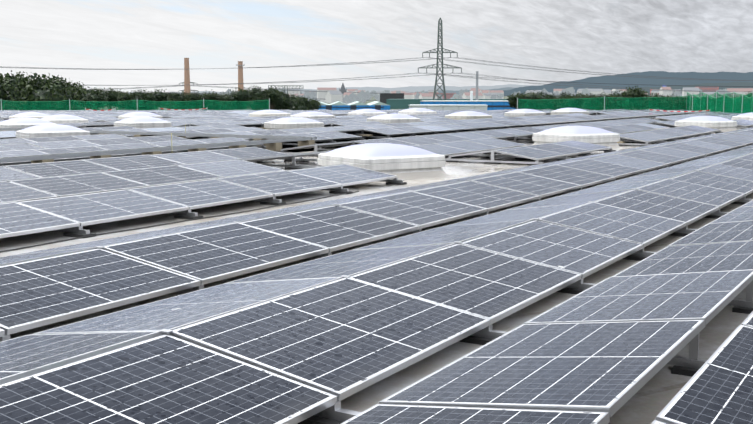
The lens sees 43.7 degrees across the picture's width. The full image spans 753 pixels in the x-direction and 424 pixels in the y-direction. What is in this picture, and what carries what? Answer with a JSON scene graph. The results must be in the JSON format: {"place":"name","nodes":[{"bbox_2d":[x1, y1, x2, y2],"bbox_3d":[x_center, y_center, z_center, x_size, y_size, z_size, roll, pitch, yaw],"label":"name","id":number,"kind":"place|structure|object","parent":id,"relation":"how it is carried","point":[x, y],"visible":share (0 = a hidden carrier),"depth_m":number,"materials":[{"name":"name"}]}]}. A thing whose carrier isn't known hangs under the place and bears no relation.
{"place":"outdoors","nodes":[
{"label":"outdoors","id":0,"kind":"place"},
{"bbox_2d":[127,84,541,94],"bbox_3d":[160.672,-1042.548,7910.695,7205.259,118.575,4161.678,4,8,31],"label":"hill","id":1,"kind":"structure","parent":0,"point":[417,88],"depth_m":8902.36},
{"bbox_2d":[98,95,647,109],"bbox_3d":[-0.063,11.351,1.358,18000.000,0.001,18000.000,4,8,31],"label":"ground","id":2,"kind":"structure","parent":0,"point":[371,100],"depth_m":1064.23,"materials":[{"name":"grey concrete"}]},
{"bbox_2d":[0,70,30,89],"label":"tree","id":3,"kind":"object","parent":2,"relation":"on","point":[14,80],"visible":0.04,"depth_m":201.42,"materials":[{"name":"green plant"}]},
{"bbox_2d":[0,77,36,109],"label":"tree","id":4,"kind":"object","parent":2,"relation":"on","point":[7,95],"visible":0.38,"depth_m":187.88,"materials":[{"name":"green plant"}]},
{"bbox_2d":[4,71,32,78],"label":"tree","id":5,"kind":"object","parent":2,"relation":"on","point":[19,75],"depth_m":240.17,"materials":[{"name":"green plant"}]},
{"bbox_2d":[18,72,66,86],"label":"tree","id":6,"kind":"object","parent":2,"relation":"on","point":[20,76],"visible":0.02,"depth_m":216.76,"materials":[{"name":"green plant"}]},
{"bbox_2d":[10,73,90,110],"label":"tree","id":7,"kind":"object","parent":2,"relation":"on","point":[40,89],"visible":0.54,"depth_m":193.90,"materials":[{"name":"green plant"}]},
{"bbox_2d":[26,74,89,106],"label":"tree","id":8,"kind":"object","parent":2,"relation":"on","point":[65,84],"visible":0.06,"depth_m":225.19,"materials":[{"name":"green plant"}]},
{"bbox_2d":[65,79,95,108],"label":"tree","id":9,"kind":"object","parent":2,"relation":"on","point":[88,98],"visible":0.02,"depth_m":235.28,"materials":[{"name":"green plant"}]},
{"bbox_2d":[81,84,109,108],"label":"tree","id":10,"kind":"object","parent":2,"relation":"on","point":[97,96],"visible":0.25,"depth_m":297.22,"materials":[{"name":"green plant"}]},
{"bbox_2d":[99,88,120,108],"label":"tree","id":11,"kind":"object","parent":2,"relation":"on","point":[112,94],"visible":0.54,"depth_m":303.34,"materials":[{"name":"green plant"}]},
{"bbox_2d":[117,92,146,108],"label":"tree","id":12,"kind":"object","parent":2,"relation":"on","point":[126,97],"visible":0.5,"depth_m":293.02,"materials":[{"name":"green plant"}]},
{"bbox_2d":[130,87,161,108],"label":"tree","id":13,"kind":"object","parent":2,"relation":"on","point":[149,97],"visible":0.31,"depth_m":319.23,"materials":[{"name":"green plant"}]},
{"bbox_2d":[147,89,170,107],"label":"tree","id":14,"kind":"object","parent":2,"relation":"on","point":[160,96],"visible":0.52,"depth_m":327.29,"materials":[{"name":"green plant"}]},
{"bbox_2d":[166,92,189,108],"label":"tree","id":15,"kind":"object","parent":2,"relation":"on","point":[174,97],"visible":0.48,"depth_m":296.11,"materials":[{"name":"green plant"}]},
{"bbox_2d":[184,58,190,94],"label":"chimney","id":16,"kind":"object","parent":2,"relation":"on","point":[186,77],"visible":0.73,"depth_m":900.75,"materials":[{"name":"brown brick"}]},
{"bbox_2d":[180,91,202,108],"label":"tree","id":17,"kind":"object","parent":2,"relation":"on","point":[194,97],"visible":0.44,"depth_m":302.01,"materials":[{"name":"green plant"}]},
{"bbox_2d":[196,91,222,108],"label":"tree","id":18,"kind":"object","parent":2,"relation":"on","point":[208,96],"visible":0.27,"depth_m":310.84,"materials":[{"name":"green plant"}]},
{"bbox_2d":[219,92,229,108],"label":"tree","id":19,"kind":"object","parent":2,"relation":"on","point":[224,96],"visible":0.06,"depth_m":322.92,"materials":[{"name":"green plant"}]},
{"bbox_2d":[224,87,253,108],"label":"tree","id":20,"kind":"object","parent":2,"relation":"on","point":[240,95],"visible":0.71,"depth_m":303.22,"materials":[{"name":"green plant"}]},
{"bbox_2d":[236,61,244,90],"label":"chimney","id":21,"kind":"object","parent":2,"relation":"on","point":[240,65],"visible":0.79,"depth_m":879.88,"materials":[{"name":"brown brick"}]},
{"bbox_2d":[248,85,264,109],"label":"tree","id":22,"kind":"object","parent":2,"relation":"on","point":[257,94],"visible":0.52,"depth_m":326.26,"materials":[{"name":"green plant"}]},
{"bbox_2d":[248,90,268,109],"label":"tree","id":23,"kind":"object","parent":2,"relation":"on","point":[254,108],"depth_m":360.04,"materials":[{"name":"green plant"}]},
{"bbox_2d":[259,86,284,109],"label":"tree","id":24,"kind":"object","parent":2,"relation":"on","point":[273,95],"visible":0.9,"depth_m":298.32,"materials":[{"name":"green plant"}]},
{"bbox_2d":[268,91,293,109],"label":"tree","id":25,"kind":"object","parent":2,"relation":"on","point":[287,101],"visible":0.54,"depth_m":307.25,"materials":[{"name":"green plant"}]},
{"bbox_2d":[268,85,302,94],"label":"portal mast","id":26,"kind":"object","parent":2,"relation":"on","point":[287,88],"visible":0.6,"depth_m":325.10,"materials":[{"name":"metal"}]},
{"bbox_2d":[289,93,303,101],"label":"tree","id":27,"kind":"object","parent":2,"relation":"on","point":[293,97],"visible":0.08,"depth_m":351.51,"materials":[{"name":"green plant"}]},
{"bbox_2d":[287,96,317,109],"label":"tree","id":28,"kind":"object","parent":2,"relation":"on","point":[302,103],"visible":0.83,"depth_m":297.38,"materials":[{"name":"green plant"}]},
{"bbox_2d":[308,99,320,109],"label":"tree","id":29,"kind":"object","parent":2,"relation":"on","point":[316,102],"visible":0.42,"depth_m":376.23,"materials":[{"name":"green plant"}]},
{"bbox_2d":[339,83,346,93],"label":"church spire","id":30,"kind":"structure","parent":2,"relation":"on","point":[342,89],"depth_m":1484.43,"materials":[{"name":"stone"}]},
{"bbox_2d":[317,101,389,109],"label":"sawtooth factory","id":31,"kind":"structure","parent":2,"relation":"on","point":[357,105],"depth_m":566.61,"materials":[{"name":"blue metal"}]},
{"bbox_2d":[94,85,681,100],"bbox_3d":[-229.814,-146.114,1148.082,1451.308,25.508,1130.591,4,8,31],"label":"trees","id":32,"kind":"object","parent":2,"relation":"on","point":[255,88],"visible":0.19,"depth_m":1152.70,"materials":[{"name":"green plant"}]},
{"bbox_2d":[380,93,403,103],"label":"black hall","id":33,"kind":"structure","parent":2,"relation":"on","point":[384,97],"depth_m":778.96,"materials":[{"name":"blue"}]},
{"bbox_2d":[418,18,461,99],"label":"pylon","id":34,"kind":"object","parent":2,"relation":"on","point":[441,52],"visible":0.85,"depth_m":511.54,"materials":[{"name":"metal"}]},
{"bbox_2d":[0,57,752,91],"bbox_3d":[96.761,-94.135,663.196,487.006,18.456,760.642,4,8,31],"label":"power lines","id":35,"kind":"object","parent":34,"relation":"hanging from","point":[416,75],"visible":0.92,"depth_m":512.30,"materials":[{"name":"grey metal"}]},
{"bbox_2d":[432,73,752,86],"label":"overhead cable","id":36,"kind":"object","parent":34,"relation":"attached to","point":[605,83],"visible":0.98,"depth_m":377.92,"materials":[{"name":"grey metal"}]},
{"bbox_2d":[438,93,455,98],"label":"building","id":37,"kind":"structure","parent":2,"relation":"on","point":[448,96],"depth_m":1527.75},
{"bbox_2d":[408,104,487,109],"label":"white hall","id":38,"kind":"structure","parent":2,"relation":"on","point":[449,107],"depth_m":336.88,"materials":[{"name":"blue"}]},
{"bbox_2d":[386,99,510,108],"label":"building","id":39,"kind":"structure","parent":2,"relation":"on","point":[398,103],"depth_m":695.77,"materials":[{"name":"blue"}]},
{"bbox_2d":[202,87,730,103],"bbox_3d":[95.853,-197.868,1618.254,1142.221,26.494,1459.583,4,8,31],"label":"distant town trees","id":40,"kind":"object","parent":2,"relation":"on","point":[362,96],"visible":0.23,"depth_m":1007.60,"materials":[{"name":"green plant"}]},
{"bbox_2d":[420,100,515,109],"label":"industrial building","id":41,"kind":"structure","parent":2,"relation":"on","point":[497,104],"depth_m":429.83,"materials":[{"name":"blue metal"}]},
{"bbox_2d":[470,91,472,100],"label":"white stack","id":42,"kind":"object","parent":2,"relation":"on","point":[471,95],"visible":0.5,"depth_m":443.86,"materials":[{"name":"grey metal"}]},
{"bbox_2d":[476,71,478,99],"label":"chimney","id":43,"kind":"object","parent":2,"relation":"on","point":[477,86],"visible":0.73,"depth_m":610.26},
{"bbox_2d":[507,92,528,108],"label":"bush","id":44,"kind":"object","parent":2,"relation":"on","point":[513,101],"visible":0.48,"depth_m":324.54,"materials":[{"name":"green plant"}]},
{"bbox_2d":[288,87,752,102],"bbox_3d":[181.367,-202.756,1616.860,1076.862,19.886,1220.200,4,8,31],"label":"distant town houses","id":45,"kind":"structure","parent":2,"relation":"on","point":[331,95],"depth_m":1125.83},
{"bbox_2d":[516,89,550,109],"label":"tree","id":46,"kind":"object","parent":2,"relation":"on","point":[532,96],"visible":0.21,"depth_m":305.14,"materials":[{"name":"green plant"}]},
{"bbox_2d":[537,92,558,109],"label":"bush","id":47,"kind":"object","parent":2,"relation":"on","point":[552,97],"visible":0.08,"depth_m":311.14,"materials":[{"name":"green plant"}]},
{"bbox_2d":[553,92,575,109],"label":"bush","id":48,"kind":"object","parent":2,"relation":"on","point":[565,96],"visible":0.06,"depth_m":320.76,"materials":[{"name":"green plant"}]},
{"bbox_2d":[569,93,586,108],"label":"bush","id":49,"kind":"object","parent":2,"relation":"on","point":[577,96],"visible":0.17,"depth_m":319.01,"materials":[{"name":"green plant"}]},
{"bbox_2d":[579,92,609,109],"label":"tree","id":50,"kind":"object","parent":2,"relation":"on","point":[594,96],"visible":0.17,"depth_m":303.41,"materials":[{"name":"green plant"}]},
{"bbox_2d":[603,92,618,109],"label":"bush","id":51,"kind":"object","parent":2,"relation":"on","point":[611,95],"visible":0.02,"depth_m":315.29,"materials":[{"name":"green plant"}]},
{"bbox_2d":[609,86,650,109],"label":"bush","id":52,"kind":"object","parent":2,"relation":"on","point":[633,94],"visible":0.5,"depth_m":303.12,"materials":[{"name":"green plant"}]},
{"bbox_2d":[644,92,671,109],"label":"tree","id":53,"kind":"object","parent":2,"relation":"on","point":[660,99],"visible":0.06,"depth_m":317.22,"materials":[{"name":"green plant"}]},
{"bbox_2d":[665,91,679,109],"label":"bush","id":54,"kind":"object","parent":2,"relation":"on","point":[670,100],"visible":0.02,"depth_m":319.95,"materials":[{"name":"green plant"}]},
{"bbox_2d":[670,96,698,109],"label":"bush","id":55,"kind":"object","parent":2,"relation":"on","point":[674,104],"depth_m":284.94,"materials":[{"name":"green plant"}]},
{"bbox_2d":[695,97,721,111],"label":"bush","id":56,"kind":"object","parent":2,"relation":"on","point":[706,102],"depth_m":287.58,"materials":[{"name":"green plant"}]},
{"bbox_2d":[699,87,718,96],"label":"building","id":57,"kind":"structure","parent":2,"relation":"on","point":[707,89],"depth_m":1210.12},
{"bbox_2d":[724,95,748,112],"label":"tree","id":58,"kind":"object","parent":2,"relation":"on","point":[736,103],"depth_m":293.48,"materials":[{"name":"green plant"}]},
{"bbox_2d":[0,117,752,423],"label":"roof","id":59,"kind":"structure","parent":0,"point":[650,399],"depth_m":7.92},
{"bbox_2d":[0,117,54,130],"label":"rooflight","id":60,"kind":"object","parent":59,"relation":"on","point":[24,122],"visible":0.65,"depth_m":31.99,"materials":[{"name":"plastic"}]},
{"bbox_2d":[9,112,49,118],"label":"rooflight","id":61,"kind":"object","parent":59,"relation":"on","point":[38,115],"visible":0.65,"depth_m":43.40,"materials":[{"name":"plastic"}]},
{"bbox_2d":[16,124,89,137],"bbox_3d":[-9.281,-2.240,26.934,2.053,0.557,2.014,-5,9,-35],"label":"rooflight","id":62,"kind":"object","parent":59,"relation":"on","point":[48,130],"visible":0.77,"depth_m":26.37,"materials":[{"name":"plastic"}]},
{"bbox_2d":[41,114,87,123],"bbox_3d":[-12.988,-3.753,38.872,2.058,0.566,2.021,-5,9,-35],"label":"rooflight","id":63,"kind":"object","parent":59,"relation":"on","point":[60,118],"visible":0.52,"depth_m":38.31,"materials":[{"name":"plastic"}]},
{"bbox_2d":[85,108,115,111],"bbox_3d":[-17.557,-6.376,59.778,2.246,0.530,0.421,-3,8,-21],"label":"barrier tape","id":64,"kind":"object","parent":59,"relation":"on","point":[100,110],"visible":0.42,"depth_m":59.77,"materials":[{"name":"white plastic"}]},
{"bbox_2d":[0,100,268,110],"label":"edge net","id":65,"kind":"object","parent":59,"relation":"on","point":[148,106],"visible":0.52,"depth_m":67.72,"materials":[{"name":"green fabric"}]},
{"bbox_2d":[0,98,269,109],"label":"net posts","id":66,"kind":"object","parent":59,"relation":"on","point":[1,100],"visible":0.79,"depth_m":67.61,"materials":[{"name":"grey metal"}]},
{"bbox_2d":[118,112,161,118],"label":"rooflight","id":67,"kind":"object","parent":59,"relation":"on","point":[134,114],"visible":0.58,"depth_m":44.08,"materials":[{"name":"plastic"}]},
{"bbox_2d":[114,116,171,127],"bbox_3d":[-8.669,-3.250,34.823,2.039,0.584,2.065,-5,9,-33],"label":"rooflight","id":68,"kind":"object","parent":59,"relation":"on","point":[144,122],"visible":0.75,"depth_m":34.24,"materials":[{"name":"plastic"}]},
{"bbox_2d":[0,137,315,163],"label":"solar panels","id":69,"kind":"object","parent":59,"relation":"on","point":[273,144],"visible":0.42,"depth_m":19.99,"materials":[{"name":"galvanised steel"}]},
{"bbox_2d":[0,128,316,146],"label":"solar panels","id":70,"kind":"object","parent":59,"relation":"on","point":[184,135],"visible":0.48,"depth_m":27.11,"materials":[{"name":"metal"}]},
{"bbox_2d":[0,191,358,252],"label":"string cables","id":71,"kind":"object","parent":59,"relation":"on","point":[166,223],"visible":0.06,"depth_m":10.20,"materials":[{"name":"rubber"}]},
{"bbox_2d":[160,107,207,111],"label":"roof parapet","id":72,"kind":"structure","parent":59,"relation":"on","point":[186,109],"depth_m":61.85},
{"bbox_2d":[249,110,289,116],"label":"rooflight","id":73,"kind":"object","parent":59,"relation":"on","point":[267,113],"visible":0.62,"depth_m":49.80,"materials":[{"name":"plastic"}]},
{"bbox_2d":[264,117,323,129],"bbox_3d":[-3.056,-3.230,34.758,2.074,0.559,2.058,-5,9,-35],"label":"rooflight","id":74,"kind":"object","parent":59,"relation":"on","point":[290,123],"visible":0.75,"depth_m":34.20,"materials":[{"name":"plastic"}]},
{"bbox_2d":[290,111,334,118],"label":"rooflight","id":75,"kind":"object","parent":59,"relation":"on","point":[312,115],"visible":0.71,"depth_m":45.22,"materials":[{"name":"plastic"}]},
{"bbox_2d":[347,109,386,115],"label":"rooflight","id":76,"kind":"object","parent":59,"relation":"on","point":[370,112],"visible":0.65,"depth_m":51.45,"materials":[{"name":"plastic"}]},
{"bbox_2d":[0,109,752,423],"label":"supports","id":77,"kind":"object","parent":59,"relation":"on","point":[690,365],"visible":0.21,"depth_m":9.52,"materials":[{"name":"metal"}]},
{"bbox_2d":[0,109,752,423],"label":"solar panels","id":78,"kind":"object","parent":77,"relation":"on","point":[296,343],"visible":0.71,"depth_m":6.31,"materials":[{"name":"blue glass"}]},
{"bbox_2d":[317,143,457,181],"bbox_3d":[0.074,-0.937,16.607,2.073,0.559,2.094,-5,9,-33],"label":"rooflight","id":79,"kind":"object","parent":59,"relation":"on","point":[403,162],"visible":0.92,"depth_m":16.02,"materials":[{"name":"plastic"}]},
{"bbox_2d":[366,113,420,122],"bbox_3d":[0.731,-3.932,40.254,2.116,0.576,2.104,-5,9,-36],"label":"rooflight","id":80,"kind":"object","parent":59,"relation":"on","point":[393,118],"visible":0.65,"depth_m":39.65,"materials":[{"name":"plastic"}]},
{"bbox_2d":[398,108,436,114],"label":"rooflight","id":81,"kind":"object","parent":59,"relation":"on","point":[412,111],"visible":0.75,"depth_m":55.25,"materials":[{"name":"plastic"}]},
{"bbox_2d":[444,111,492,119],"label":"rooflight","id":82,"kind":"object","parent":59,"relation":"on","point":[462,115],"visible":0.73,"depth_m":45.10,"materials":[{"name":"plastic"}]},
{"bbox_2d":[504,109,545,116],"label":"rooflight","id":83,"kind":"object","parent":59,"relation":"on","point":[522,112],"visible":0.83,"depth_m":51.38,"materials":[{"name":"plastic"}]},
{"bbox_2d":[550,108,589,114],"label":"rooflight","id":84,"kind":"object","parent":59,"relation":"on","point":[567,111],"visible":0.71,"depth_m":55.22,"materials":[{"name":"plastic"}]},
{"bbox_2d":[532,126,625,148],"bbox_3d":[5.284,-1.998,24.914,2.056,0.582,2.035,-5,9,-33],"label":"rooflight","id":85,"kind":"object","parent":59,"relation":"on","point":[594,135],"visible":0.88,"depth_m":24.41,"materials":[{"name":"plastic"}]},
{"bbox_2d":[517,96,690,109],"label":"net posts","id":86,"kind":"object","parent":59,"relation":"on","point":[604,97],"visible":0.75,"depth_m":71.07,"materials":[{"name":"grey metal"}]},
{"bbox_2d":[518,96,689,109],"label":"edge net","id":87,"kind":"object","parent":59,"relation":"on","point":[606,104],"visible":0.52,"depth_m":71.19,"materials":[{"name":"green fabric"}]},
{"bbox_2d":[649,108,709,111],"bbox_3d":[18.589,-6.101,57.726,4.241,0.500,0.353,7,10,42],"label":"barrier tape","id":88,"kind":"object","parent":59,"relation":"on","point":[678,111],"visible":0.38,"depth_m":57.72,"materials":[{"name":"white plastic"}]},
{"bbox_2d":[668,110,740,113],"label":"roof edge parapet","id":89,"kind":"structure","parent":59,"relation":"on","point":[709,112],"depth_m":67.33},
{"bbox_2d":[674,116,736,131],"bbox_3d":[12.700,-3.420,36.241,2.089,0.565,2.081,-5,9,-35],"label":"rooflight","id":90,"kind":"object","parent":59,"relation":"on","point":[722,124],"visible":0.81,"depth_m":35.66,"materials":[{"name":"plastic"}]},
{"bbox_2d":[686,90,752,112],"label":"edge net posts","id":91,"kind":"object","parent":59,"relation":"on","point":[720,94],"visible":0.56,"depth_m":65.14,"materials":[{"name":"grey metal"}]},
{"bbox_2d":[692,93,752,113],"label":"net inner posts","id":92,"kind":"object","parent":59,"relation":"on","point":[719,97],"visible":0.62,"depth_m":63.23,"materials":[{"name":"grey metal"}]},
{"bbox_2d":[687,93,752,113],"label":"edge net","id":93,"kind":"object","parent":92,"relation":"attached to","point":[732,106],"visible":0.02,"depth_m":64.33,"materials":[{"name":"green fabric"}]},
{"bbox_2d":[732,112,752,120],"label":"rooflight","id":94,"kind":"object","parent":59,"relation":"on","point":[747,116],"visible":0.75,"depth_m":43.27,"materials":[{"name":"plastic"}]},
{"bbox_2d":[0,0,752,92],"label":"sky","id":95,"kind":"structure","parent":0,"point":[616,37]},
{"bbox_2d":[410,87,513,94],"bbox_3d":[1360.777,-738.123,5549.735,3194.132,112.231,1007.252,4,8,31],"label":"buildings","id":96,"kind":"structure","parent":0,"point":[457,92],"depth_m":5930.29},
{"bbox_2d":[503,71,752,95],"bbox_3d":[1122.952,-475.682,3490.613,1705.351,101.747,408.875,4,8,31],"label":"hill","id":97,"kind":"structure","parent":0,"point":[615,81],"depth_m":3620.63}
]}

